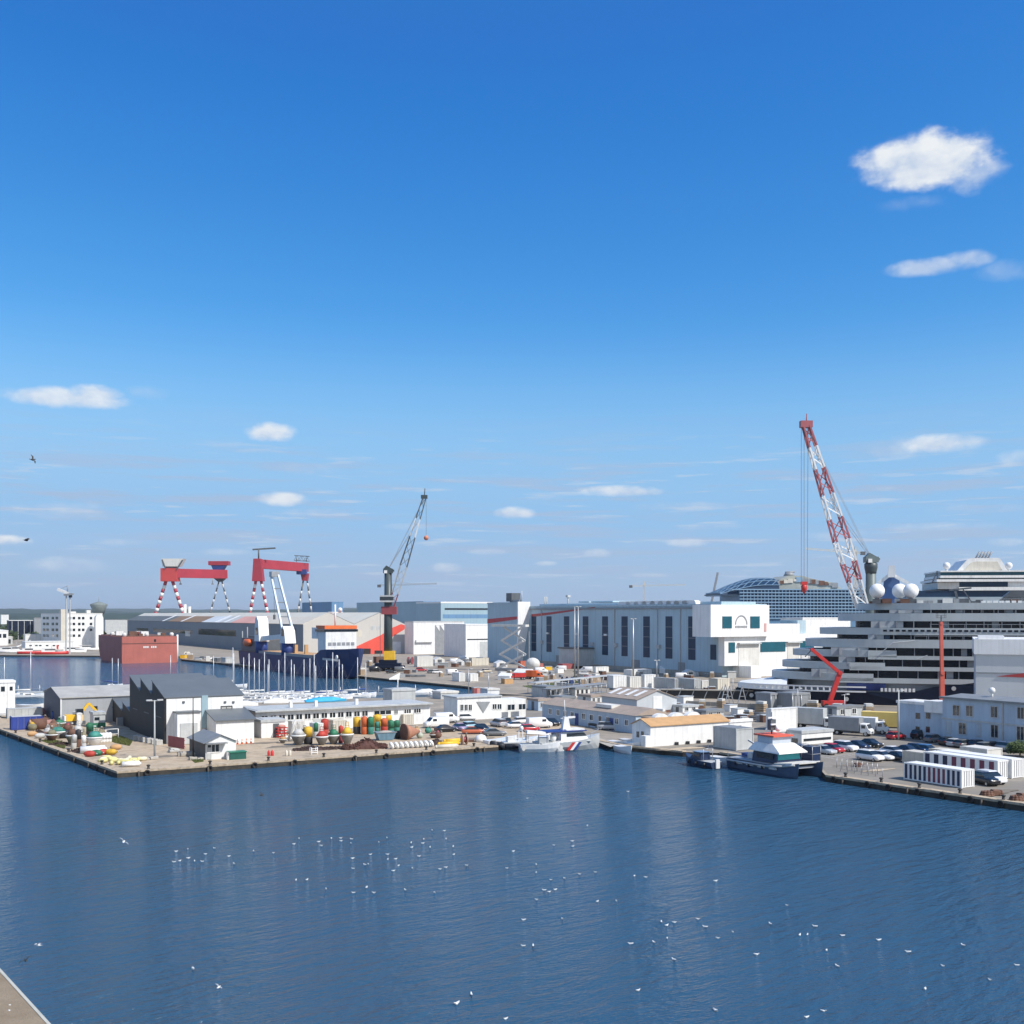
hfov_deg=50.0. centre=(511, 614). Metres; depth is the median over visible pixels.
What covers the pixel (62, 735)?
navigation buoy
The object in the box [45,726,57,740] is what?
navigation buoy
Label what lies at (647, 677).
door
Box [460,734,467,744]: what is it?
cable drum
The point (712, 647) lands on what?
window
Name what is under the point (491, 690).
flat shed
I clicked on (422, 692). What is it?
motor boat
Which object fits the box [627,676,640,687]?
yard cabin
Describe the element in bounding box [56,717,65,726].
navigation buoy
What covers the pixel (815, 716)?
box truck
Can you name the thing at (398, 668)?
parked car
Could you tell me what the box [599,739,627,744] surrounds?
kerb
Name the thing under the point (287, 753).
fuel jug
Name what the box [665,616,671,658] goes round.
window
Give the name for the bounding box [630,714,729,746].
tan roof shed
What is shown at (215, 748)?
window
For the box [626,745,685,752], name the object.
kerb
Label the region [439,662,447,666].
waste skip
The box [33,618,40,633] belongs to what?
grey warehouse
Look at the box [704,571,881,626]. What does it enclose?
blue cruise ship
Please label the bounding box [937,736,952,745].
parked car
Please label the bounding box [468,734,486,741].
white dome
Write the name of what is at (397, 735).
navigation buoy
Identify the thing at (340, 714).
window
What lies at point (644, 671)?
door
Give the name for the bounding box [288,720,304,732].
gear box
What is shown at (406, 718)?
door
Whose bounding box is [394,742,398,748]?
mooring ring
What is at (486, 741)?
motor boat
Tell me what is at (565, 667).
parked car
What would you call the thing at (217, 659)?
waste skip
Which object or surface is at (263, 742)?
paving
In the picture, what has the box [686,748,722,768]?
blue workboat
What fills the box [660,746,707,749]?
paving
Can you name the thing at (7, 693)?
white vessel house
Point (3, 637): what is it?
harbour building
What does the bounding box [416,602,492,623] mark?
storage hall
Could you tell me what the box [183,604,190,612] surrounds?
chimney stack
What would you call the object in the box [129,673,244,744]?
sawtooth works
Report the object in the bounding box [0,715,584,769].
quay surface
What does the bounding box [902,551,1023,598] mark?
white cruise ship
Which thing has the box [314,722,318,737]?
navigation buoy
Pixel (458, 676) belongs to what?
bulk box
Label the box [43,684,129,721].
grey boat shed
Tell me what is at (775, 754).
work catamaran
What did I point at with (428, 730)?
navigation buoy
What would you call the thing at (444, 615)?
window
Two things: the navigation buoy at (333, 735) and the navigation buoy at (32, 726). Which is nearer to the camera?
the navigation buoy at (333, 735)
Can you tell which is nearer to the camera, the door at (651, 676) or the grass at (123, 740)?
the grass at (123, 740)
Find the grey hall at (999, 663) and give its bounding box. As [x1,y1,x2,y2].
[972,635,1023,697]
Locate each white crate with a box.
[226,752,229,759]
[723,704,737,711]
[730,707,746,715]
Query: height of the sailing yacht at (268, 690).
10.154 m
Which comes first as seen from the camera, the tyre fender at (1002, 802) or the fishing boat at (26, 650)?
the tyre fender at (1002, 802)
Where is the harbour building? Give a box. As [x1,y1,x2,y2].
[0,629,8,645]
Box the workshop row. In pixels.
[540,697,667,732]
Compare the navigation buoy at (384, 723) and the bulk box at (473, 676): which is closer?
the navigation buoy at (384, 723)
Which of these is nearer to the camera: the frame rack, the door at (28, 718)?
the frame rack
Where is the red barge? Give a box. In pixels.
[98,631,177,663]
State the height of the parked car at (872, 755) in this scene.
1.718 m
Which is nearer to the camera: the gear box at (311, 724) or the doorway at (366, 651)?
the gear box at (311, 724)
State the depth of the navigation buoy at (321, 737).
192.60 m
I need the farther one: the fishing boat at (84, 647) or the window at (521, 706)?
the fishing boat at (84, 647)
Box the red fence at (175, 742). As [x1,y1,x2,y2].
[168,736,184,748]
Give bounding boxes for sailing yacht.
[0,657,19,694]
[15,652,43,698]
[98,658,122,684]
[107,659,118,684]
[228,653,255,696]
[231,657,246,687]
[240,657,257,691]
[241,658,263,696]
[243,652,280,696]
[243,654,265,698]
[243,659,272,700]
[249,660,282,700]
[257,660,287,700]
[257,665,279,696]
[264,653,297,697]
[273,660,302,699]
[285,664,305,695]
[287,662,317,699]
[294,654,324,700]
[294,662,323,697]
[304,665,327,697]
[310,660,338,696]
[316,652,348,696]
[324,660,352,698]
[333,664,352,696]
[344,657,370,698]
[354,663,375,696]
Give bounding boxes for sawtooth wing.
[112,697,129,727]
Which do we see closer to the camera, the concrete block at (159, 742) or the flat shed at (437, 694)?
the concrete block at (159, 742)
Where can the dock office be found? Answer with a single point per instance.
(991, 717)
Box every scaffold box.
[755,691,777,707]
[776,691,809,706]
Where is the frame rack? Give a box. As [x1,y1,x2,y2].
[275,724,287,737]
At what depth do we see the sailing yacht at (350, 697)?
298.08 m
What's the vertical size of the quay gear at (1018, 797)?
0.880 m
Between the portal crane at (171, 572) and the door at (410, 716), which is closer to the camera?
the door at (410, 716)
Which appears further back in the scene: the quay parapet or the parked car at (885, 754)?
the quay parapet
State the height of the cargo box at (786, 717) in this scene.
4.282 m
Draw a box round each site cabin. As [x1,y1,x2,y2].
[902,749,922,761]
[929,747,970,751]
[960,745,1001,755]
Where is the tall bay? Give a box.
[487,591,529,662]
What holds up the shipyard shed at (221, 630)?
on the ground at (516, 689)
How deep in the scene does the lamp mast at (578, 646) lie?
383.85 m
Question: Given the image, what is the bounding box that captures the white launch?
[519,730,564,752]
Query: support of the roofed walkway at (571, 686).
on the ground at (516, 689)
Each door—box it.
[8,709,24,716]
[12,718,26,728]
[25,708,40,714]
[27,717,41,727]
[207,747,210,758]
[273,723,278,737]
[334,721,339,729]
[340,721,345,728]
[392,642,400,653]
[404,715,408,723]
[409,715,412,723]
[418,657,424,665]
[425,656,432,665]
[435,625,443,653]
[472,659,479,664]
[480,642,487,656]
[480,658,487,664]
[575,713,577,724]
[614,676,619,687]
[620,676,625,686]
[630,677,633,687]
[634,660,639,666]
[635,677,640,687]
[642,670,650,673]
[645,675,649,686]
[650,675,654,686]
[653,696,661,708]
[678,662,684,669]
[718,679,723,688]
[724,679,728,688]
[738,645,759,674]
[787,643,798,668]
[963,771,967,785]
[968,771,972,784]
[1003,761,1007,776]
[1013,760,1017,775]
[1018,760,1022,775]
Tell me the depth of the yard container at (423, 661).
481.33 m
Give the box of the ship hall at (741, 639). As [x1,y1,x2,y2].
[529,595,820,677]
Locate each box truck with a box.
[512,673,525,679]
[526,670,542,678]
[795,706,827,727]
[828,715,873,736]
[850,716,888,734]
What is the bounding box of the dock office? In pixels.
[939,687,1023,741]
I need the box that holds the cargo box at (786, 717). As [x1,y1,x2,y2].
[766,707,796,728]
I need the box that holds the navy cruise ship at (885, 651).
[734,565,1023,705]
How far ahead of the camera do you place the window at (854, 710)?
244.86 m
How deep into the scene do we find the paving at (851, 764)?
167.80 m
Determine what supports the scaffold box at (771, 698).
on the road
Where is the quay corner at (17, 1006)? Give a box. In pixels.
[0,968,50,1023]
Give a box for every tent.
[433,657,444,662]
[454,659,463,664]
[493,660,506,666]
[498,673,514,679]
[513,668,532,672]
[659,666,664,672]
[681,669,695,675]
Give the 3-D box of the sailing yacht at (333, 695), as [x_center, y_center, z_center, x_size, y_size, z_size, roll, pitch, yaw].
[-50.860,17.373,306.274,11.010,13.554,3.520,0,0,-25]
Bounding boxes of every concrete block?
[137,735,144,741]
[146,737,153,743]
[156,739,162,744]
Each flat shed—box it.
[432,690,458,698]
[480,687,499,693]
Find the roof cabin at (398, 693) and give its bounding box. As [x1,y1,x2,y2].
[382,673,415,699]
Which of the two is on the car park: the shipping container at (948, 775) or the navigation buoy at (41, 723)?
the shipping container at (948, 775)
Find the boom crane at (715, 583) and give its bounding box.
[711,572,718,601]
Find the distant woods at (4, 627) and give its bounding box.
[0,624,6,629]
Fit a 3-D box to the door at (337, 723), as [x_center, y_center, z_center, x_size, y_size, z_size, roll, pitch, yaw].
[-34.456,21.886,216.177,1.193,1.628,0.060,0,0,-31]
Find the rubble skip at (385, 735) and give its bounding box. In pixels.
[373,730,395,739]
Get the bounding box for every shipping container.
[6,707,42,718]
[10,715,42,729]
[861,711,896,727]
[904,761,973,787]
[923,750,1008,777]
[937,749,1023,778]
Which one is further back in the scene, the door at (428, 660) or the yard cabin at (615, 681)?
the door at (428, 660)
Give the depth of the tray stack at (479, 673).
404.07 m
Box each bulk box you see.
[452,672,464,681]
[466,673,477,681]
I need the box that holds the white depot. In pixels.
[0,615,8,623]
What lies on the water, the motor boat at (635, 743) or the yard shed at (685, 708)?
the motor boat at (635, 743)
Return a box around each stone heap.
[147,756,158,759]
[168,748,179,752]
[177,751,194,756]
[188,756,204,759]
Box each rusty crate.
[403,669,409,673]
[451,663,458,666]
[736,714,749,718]
[759,714,765,722]
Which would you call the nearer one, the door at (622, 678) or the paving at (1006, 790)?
the paving at (1006, 790)
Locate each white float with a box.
[80,745,106,752]
[121,761,140,766]
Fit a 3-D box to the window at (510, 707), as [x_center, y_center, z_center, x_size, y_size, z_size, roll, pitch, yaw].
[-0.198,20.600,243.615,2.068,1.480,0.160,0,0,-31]
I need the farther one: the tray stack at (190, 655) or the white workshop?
the white workshop
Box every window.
[136,628,147,630]
[153,628,192,633]
[198,629,235,635]
[207,744,219,752]
[278,714,285,718]
[287,714,293,720]
[295,713,302,719]
[304,713,310,719]
[312,712,319,718]
[321,712,327,718]
[329,712,335,717]
[337,711,343,717]
[345,711,351,717]
[353,711,359,716]
[361,710,367,716]
[373,709,391,715]
[404,709,411,713]
[413,708,420,713]
[443,614,487,617]
[445,608,487,609]
[492,703,496,709]
[497,703,501,709]
[507,704,514,710]
[518,703,525,709]
[531,616,535,650]
[546,616,551,651]
[564,616,568,646]
[583,616,587,646]
[602,616,607,654]
[621,616,627,655]
[643,616,649,656]
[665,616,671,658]
[688,616,694,659]
[710,645,715,659]
[722,616,731,627]
[728,642,734,652]
[750,616,759,627]
[760,642,784,651]
[800,641,813,647]
[804,737,830,740]
[852,708,856,713]
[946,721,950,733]
[952,705,959,715]
[958,722,966,734]
[965,705,973,716]
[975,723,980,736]
[990,706,997,717]
[990,724,998,738]
[1016,706,1023,719]
[1016,726,1023,740]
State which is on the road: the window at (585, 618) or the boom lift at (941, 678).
the boom lift at (941, 678)
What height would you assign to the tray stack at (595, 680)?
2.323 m
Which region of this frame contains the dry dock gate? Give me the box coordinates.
[661,686,752,698]
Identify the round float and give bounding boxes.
[27,731,36,735]
[34,733,45,737]
[83,751,97,756]
[92,750,103,755]
[105,749,118,754]
[110,744,123,749]
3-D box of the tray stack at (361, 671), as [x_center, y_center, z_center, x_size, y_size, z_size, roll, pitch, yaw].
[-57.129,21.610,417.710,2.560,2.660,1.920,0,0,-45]
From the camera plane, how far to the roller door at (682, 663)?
421.23 m
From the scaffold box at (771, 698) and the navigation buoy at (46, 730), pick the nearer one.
the navigation buoy at (46, 730)
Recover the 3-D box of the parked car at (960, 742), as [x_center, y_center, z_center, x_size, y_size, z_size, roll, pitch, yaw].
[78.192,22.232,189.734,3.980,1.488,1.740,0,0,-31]
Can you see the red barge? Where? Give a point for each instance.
(136, 647)
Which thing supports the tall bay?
on the ground at (516, 689)
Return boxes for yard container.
[373,656,383,662]
[414,656,432,666]
[469,658,488,665]
[518,661,525,667]
[558,663,575,668]
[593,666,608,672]
[624,669,651,675]
[654,677,677,688]
[677,678,700,688]
[709,678,729,689]
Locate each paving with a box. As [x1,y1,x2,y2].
[117,749,137,751]
[245,749,268,751]
[250,741,278,743]
[267,744,312,747]
[301,749,367,753]
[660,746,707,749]
[833,762,875,765]
[862,768,894,771]
[1000,789,1017,792]
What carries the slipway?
on the ground at (516, 689)
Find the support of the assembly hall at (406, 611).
on the ground at (516, 689)
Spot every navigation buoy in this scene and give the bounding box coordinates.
[28,718,47,729]
[28,722,36,730]
[43,725,51,733]
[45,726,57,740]
[47,719,59,727]
[52,723,65,738]
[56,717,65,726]
[59,730,68,737]
[63,723,70,729]
[66,723,75,744]
[71,734,76,748]
[73,720,82,732]
[75,729,81,746]
[81,735,85,745]
[86,722,93,734]
[86,726,103,745]
[279,734,286,742]
[291,723,305,744]
[304,726,312,743]
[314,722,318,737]
[315,726,328,744]
[321,718,328,733]
[327,724,339,743]
[338,725,342,742]
[340,721,353,743]
[353,716,360,733]
[361,716,366,734]
[367,716,373,734]
[374,714,380,726]
[375,721,379,730]
[381,718,387,730]
[388,720,393,730]
[394,720,399,730]
[395,730,400,738]
[416,729,422,737]
[425,727,431,732]
[429,730,434,737]
[435,730,441,737]
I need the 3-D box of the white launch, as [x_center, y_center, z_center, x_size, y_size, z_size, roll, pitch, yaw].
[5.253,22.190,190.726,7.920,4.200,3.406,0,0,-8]
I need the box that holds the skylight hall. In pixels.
[600,686,677,711]
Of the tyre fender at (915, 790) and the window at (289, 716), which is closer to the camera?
the tyre fender at (915, 790)
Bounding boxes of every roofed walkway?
[527,674,619,693]
[542,683,606,697]
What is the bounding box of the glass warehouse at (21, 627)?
[7,620,32,639]
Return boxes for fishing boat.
[0,647,19,652]
[11,642,21,650]
[17,648,40,653]
[35,648,68,654]
[58,647,86,652]
[75,645,98,650]
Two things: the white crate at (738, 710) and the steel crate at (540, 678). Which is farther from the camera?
the steel crate at (540, 678)
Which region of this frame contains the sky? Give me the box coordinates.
[0,0,1023,609]
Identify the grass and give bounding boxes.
[41,738,65,748]
[112,735,132,745]
[192,758,203,762]
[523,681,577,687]
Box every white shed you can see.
[404,621,464,653]
[444,624,487,656]
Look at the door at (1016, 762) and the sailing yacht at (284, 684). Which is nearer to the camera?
the door at (1016, 762)
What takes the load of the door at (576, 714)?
in the workshop row
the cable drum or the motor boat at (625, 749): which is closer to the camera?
the motor boat at (625, 749)
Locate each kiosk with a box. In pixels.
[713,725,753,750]
[729,718,752,726]
[787,726,833,743]
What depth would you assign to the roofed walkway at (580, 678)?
336.20 m
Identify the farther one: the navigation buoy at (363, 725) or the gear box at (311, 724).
the navigation buoy at (363, 725)
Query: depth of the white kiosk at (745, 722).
205.51 m
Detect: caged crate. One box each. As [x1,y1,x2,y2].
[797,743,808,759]
[802,744,820,760]
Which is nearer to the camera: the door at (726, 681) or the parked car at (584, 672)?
the door at (726, 681)
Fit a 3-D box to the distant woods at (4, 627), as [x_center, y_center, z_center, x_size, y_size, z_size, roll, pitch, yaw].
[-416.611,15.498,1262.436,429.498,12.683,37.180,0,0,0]
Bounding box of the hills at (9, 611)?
[0,608,356,613]
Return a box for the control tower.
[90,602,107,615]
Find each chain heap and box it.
[48,740,69,745]
[70,747,79,752]
[292,745,341,750]
[341,737,387,749]
[432,738,441,745]
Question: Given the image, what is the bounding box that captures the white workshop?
[23,634,40,640]
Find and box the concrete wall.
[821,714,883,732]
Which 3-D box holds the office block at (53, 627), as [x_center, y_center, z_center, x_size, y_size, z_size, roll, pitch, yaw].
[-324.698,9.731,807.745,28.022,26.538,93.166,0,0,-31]
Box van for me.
[423,716,448,727]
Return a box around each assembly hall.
[302,602,342,611]
[357,601,444,623]
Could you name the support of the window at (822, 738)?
in the kiosk at (812, 735)
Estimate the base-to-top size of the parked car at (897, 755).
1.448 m
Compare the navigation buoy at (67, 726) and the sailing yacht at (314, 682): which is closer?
the navigation buoy at (67, 726)
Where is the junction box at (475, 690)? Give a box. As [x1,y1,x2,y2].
[471,687,480,693]
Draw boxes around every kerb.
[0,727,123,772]
[117,745,497,773]
[181,659,467,686]
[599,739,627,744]
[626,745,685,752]
[719,751,740,755]
[826,774,1023,805]
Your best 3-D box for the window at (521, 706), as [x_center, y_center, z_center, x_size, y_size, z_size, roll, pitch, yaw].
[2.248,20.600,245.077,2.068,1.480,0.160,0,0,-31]
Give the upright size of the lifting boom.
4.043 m
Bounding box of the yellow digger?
[62,702,96,724]
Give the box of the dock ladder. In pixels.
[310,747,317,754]
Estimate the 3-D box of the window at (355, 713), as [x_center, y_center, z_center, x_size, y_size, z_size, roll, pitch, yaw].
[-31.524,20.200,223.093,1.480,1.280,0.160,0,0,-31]
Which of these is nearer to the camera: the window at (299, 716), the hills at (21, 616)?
the window at (299, 716)
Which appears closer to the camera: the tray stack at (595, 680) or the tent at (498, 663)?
the tray stack at (595, 680)
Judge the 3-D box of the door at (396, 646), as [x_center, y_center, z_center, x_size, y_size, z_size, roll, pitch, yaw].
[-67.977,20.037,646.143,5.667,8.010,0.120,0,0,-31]
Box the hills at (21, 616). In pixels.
[0,613,529,621]
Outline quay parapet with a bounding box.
[686,700,749,707]
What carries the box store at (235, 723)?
on the quay surface at (145, 749)
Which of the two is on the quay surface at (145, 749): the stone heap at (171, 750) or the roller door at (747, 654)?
the stone heap at (171, 750)
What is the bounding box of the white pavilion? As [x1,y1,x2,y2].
[442,693,525,720]
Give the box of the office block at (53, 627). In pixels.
[41,609,102,646]
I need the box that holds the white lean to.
[254,717,285,737]
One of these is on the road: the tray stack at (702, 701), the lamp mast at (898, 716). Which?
the tray stack at (702, 701)
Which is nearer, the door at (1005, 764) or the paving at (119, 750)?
the door at (1005, 764)
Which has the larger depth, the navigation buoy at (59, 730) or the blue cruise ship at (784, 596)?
the blue cruise ship at (784, 596)
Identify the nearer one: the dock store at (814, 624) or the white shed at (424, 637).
the dock store at (814, 624)
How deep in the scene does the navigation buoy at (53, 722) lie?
213.32 m
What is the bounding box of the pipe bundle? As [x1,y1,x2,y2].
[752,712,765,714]
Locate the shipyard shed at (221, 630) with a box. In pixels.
[127,612,404,653]
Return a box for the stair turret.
[94,615,102,647]
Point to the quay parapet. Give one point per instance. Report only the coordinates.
(745, 705)
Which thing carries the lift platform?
on the ground at (516, 689)
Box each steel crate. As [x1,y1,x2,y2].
[535,677,543,680]
[556,682,566,685]
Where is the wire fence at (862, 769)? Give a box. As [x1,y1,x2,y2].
[840,763,882,777]
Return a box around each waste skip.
[212,657,220,661]
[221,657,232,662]
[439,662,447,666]
[501,678,513,683]
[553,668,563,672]
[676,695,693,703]
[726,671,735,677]
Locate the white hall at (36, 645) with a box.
[21,640,73,649]
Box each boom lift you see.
[800,648,845,706]
[936,613,945,699]
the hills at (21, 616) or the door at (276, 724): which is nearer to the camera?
the door at (276, 724)
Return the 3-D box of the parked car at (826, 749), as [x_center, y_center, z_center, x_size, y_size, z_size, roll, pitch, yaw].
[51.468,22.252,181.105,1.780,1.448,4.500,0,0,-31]
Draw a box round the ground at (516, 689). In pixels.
[0,631,1023,810]
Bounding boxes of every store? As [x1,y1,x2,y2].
[8,636,12,644]
[103,619,128,633]
[205,707,256,743]
[243,699,432,731]
[531,685,561,696]
[563,686,590,696]
[642,711,699,717]
[780,617,849,637]
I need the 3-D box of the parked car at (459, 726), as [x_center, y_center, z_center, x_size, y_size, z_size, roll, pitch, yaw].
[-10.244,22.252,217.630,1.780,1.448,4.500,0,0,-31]
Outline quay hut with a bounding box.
[187,729,238,759]
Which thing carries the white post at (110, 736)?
on the quay surface at (145, 749)
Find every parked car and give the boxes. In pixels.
[369,666,381,671]
[394,666,404,671]
[415,667,426,670]
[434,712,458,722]
[434,724,456,732]
[446,669,457,674]
[452,723,466,730]
[458,713,476,720]
[459,656,468,659]
[461,726,484,733]
[463,721,476,725]
[473,723,489,729]
[482,728,506,735]
[490,718,506,726]
[505,720,524,727]
[513,716,525,722]
[519,723,539,731]
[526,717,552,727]
[534,667,547,672]
[546,718,559,725]
[553,666,566,670]
[579,666,592,671]
[579,671,588,674]
[597,721,614,729]
[675,673,686,677]
[818,744,836,754]
[824,742,844,752]
[833,740,858,751]
[851,740,870,748]
[855,748,884,761]
[862,738,883,747]
[875,750,894,760]
[879,745,901,752]
[886,731,906,739]
[888,751,901,761]
[898,744,918,749]
[908,742,925,750]
[910,729,923,739]
[918,743,934,750]
[923,733,940,742]
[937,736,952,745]
[946,738,960,746]
[953,738,968,746]
[967,739,982,744]
[974,770,1000,785]
[975,741,989,745]
[977,769,1007,784]
[987,741,996,746]
[995,740,1017,750]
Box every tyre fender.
[144,770,150,775]
[914,787,920,795]
[939,792,945,798]
[967,796,973,803]
[997,799,1003,807]
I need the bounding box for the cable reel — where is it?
[407,657,413,663]
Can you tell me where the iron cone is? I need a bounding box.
[399,724,419,739]
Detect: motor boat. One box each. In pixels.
[16,703,43,707]
[243,701,257,705]
[263,698,290,703]
[304,697,345,702]
[415,689,431,695]
[483,735,516,743]
[501,737,534,749]
[517,735,549,740]
[606,740,626,742]
[613,745,631,753]
[619,738,631,741]
[623,741,640,745]
[710,755,726,764]
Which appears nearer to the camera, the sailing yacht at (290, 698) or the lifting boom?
the lifting boom
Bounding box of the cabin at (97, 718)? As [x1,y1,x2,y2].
[89,710,105,726]
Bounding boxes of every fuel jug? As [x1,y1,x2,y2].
[267,750,273,755]
[285,750,290,755]
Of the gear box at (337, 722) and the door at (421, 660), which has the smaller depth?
the gear box at (337, 722)
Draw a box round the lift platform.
[491,624,539,670]
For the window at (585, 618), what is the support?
in the ship hall at (741, 639)
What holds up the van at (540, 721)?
on the quay surface at (145, 749)
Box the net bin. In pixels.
[226,750,246,759]
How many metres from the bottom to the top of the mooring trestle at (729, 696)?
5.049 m
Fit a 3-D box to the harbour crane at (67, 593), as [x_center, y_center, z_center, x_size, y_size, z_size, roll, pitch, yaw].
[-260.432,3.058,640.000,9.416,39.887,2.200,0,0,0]
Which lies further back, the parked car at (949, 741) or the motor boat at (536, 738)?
the motor boat at (536, 738)
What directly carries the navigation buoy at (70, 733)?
on the quay surface at (145, 749)
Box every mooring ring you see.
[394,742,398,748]
[404,741,408,748]
[428,740,433,746]
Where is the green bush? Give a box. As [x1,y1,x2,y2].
[1005,739,1023,756]
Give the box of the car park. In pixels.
[640,725,1023,801]
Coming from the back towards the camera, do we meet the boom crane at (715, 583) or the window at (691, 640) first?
the boom crane at (715, 583)
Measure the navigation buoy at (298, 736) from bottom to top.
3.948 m
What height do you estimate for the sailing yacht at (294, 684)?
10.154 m
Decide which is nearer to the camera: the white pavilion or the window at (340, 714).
the window at (340, 714)
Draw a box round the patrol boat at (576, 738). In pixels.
[532,700,599,750]
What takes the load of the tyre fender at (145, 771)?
hanging from the kerb at (283, 760)
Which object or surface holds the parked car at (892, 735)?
on the car park
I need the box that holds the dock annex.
[896,699,942,738]
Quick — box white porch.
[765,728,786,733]
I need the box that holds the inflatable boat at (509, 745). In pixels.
[489,726,528,748]
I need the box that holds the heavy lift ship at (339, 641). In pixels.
[239,571,363,678]
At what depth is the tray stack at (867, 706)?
248.46 m
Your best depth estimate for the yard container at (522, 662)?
463.11 m
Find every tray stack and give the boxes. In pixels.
[187,653,193,658]
[358,668,364,674]
[366,660,371,665]
[476,671,482,676]
[589,677,596,682]
[699,699,705,708]
[717,698,725,707]
[743,709,753,714]
[755,701,767,711]
[806,700,818,707]
[863,703,873,710]
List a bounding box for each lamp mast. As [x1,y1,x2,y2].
[146,699,162,755]
[192,697,193,756]
[466,668,472,693]
[574,606,577,680]
[577,606,581,679]
[630,618,635,675]
[898,689,903,739]
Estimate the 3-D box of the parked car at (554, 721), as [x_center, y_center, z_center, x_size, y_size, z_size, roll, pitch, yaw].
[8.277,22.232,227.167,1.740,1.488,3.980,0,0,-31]
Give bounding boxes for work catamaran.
[725,712,822,778]
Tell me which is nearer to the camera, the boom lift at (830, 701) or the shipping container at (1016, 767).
the shipping container at (1016, 767)
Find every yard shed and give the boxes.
[527,697,551,710]
[550,695,575,698]
[577,693,601,701]
[672,703,698,712]
[693,708,724,715]
[824,704,862,715]
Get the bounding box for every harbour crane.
[57,585,73,653]
[373,489,428,670]
[799,414,879,612]
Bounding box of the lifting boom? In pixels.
[286,719,295,740]
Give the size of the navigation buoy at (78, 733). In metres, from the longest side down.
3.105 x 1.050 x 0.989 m
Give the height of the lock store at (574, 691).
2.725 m
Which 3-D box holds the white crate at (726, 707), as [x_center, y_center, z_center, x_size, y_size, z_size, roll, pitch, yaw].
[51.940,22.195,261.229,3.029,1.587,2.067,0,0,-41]
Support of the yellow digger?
on the quay surface at (145, 749)
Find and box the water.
[0,656,1023,1023]
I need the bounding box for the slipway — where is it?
[599,738,615,746]
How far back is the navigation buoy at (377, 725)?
213.55 m
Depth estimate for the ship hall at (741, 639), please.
427.44 m
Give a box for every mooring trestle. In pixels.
[722,684,729,702]
[725,686,733,702]
[738,686,746,702]
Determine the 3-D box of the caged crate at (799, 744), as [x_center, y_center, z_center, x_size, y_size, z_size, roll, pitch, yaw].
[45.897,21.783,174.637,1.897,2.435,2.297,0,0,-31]
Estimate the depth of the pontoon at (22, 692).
331.79 m
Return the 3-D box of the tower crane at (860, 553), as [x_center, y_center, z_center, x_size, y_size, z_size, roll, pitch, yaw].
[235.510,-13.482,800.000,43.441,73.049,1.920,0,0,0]
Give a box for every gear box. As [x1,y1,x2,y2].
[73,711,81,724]
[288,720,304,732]
[309,722,322,737]
[328,718,346,730]
[401,714,413,724]
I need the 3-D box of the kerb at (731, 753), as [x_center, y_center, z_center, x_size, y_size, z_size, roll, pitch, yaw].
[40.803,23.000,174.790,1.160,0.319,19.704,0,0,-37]
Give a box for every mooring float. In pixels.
[435,744,458,748]
[437,741,459,744]
[443,738,459,741]
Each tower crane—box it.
[377,581,431,586]
[629,581,683,600]
[806,546,865,588]
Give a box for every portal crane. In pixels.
[154,559,230,612]
[248,547,311,612]
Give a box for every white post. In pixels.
[105,732,108,741]
[108,732,111,741]
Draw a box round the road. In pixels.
[430,699,896,722]
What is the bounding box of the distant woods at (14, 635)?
[8,630,114,640]
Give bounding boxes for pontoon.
[17,685,43,693]
[340,685,415,694]
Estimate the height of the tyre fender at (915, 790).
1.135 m
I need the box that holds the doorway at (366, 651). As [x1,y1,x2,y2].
[363,649,370,653]
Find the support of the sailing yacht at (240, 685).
on the water
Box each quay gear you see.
[853,762,862,766]
[979,789,1000,796]
[1008,793,1023,800]
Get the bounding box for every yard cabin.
[607,675,626,687]
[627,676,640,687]
[641,674,655,687]
[701,680,708,687]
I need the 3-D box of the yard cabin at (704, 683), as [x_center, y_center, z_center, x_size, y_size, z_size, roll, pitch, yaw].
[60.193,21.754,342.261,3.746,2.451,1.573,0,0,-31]
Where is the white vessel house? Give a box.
[0,679,15,711]

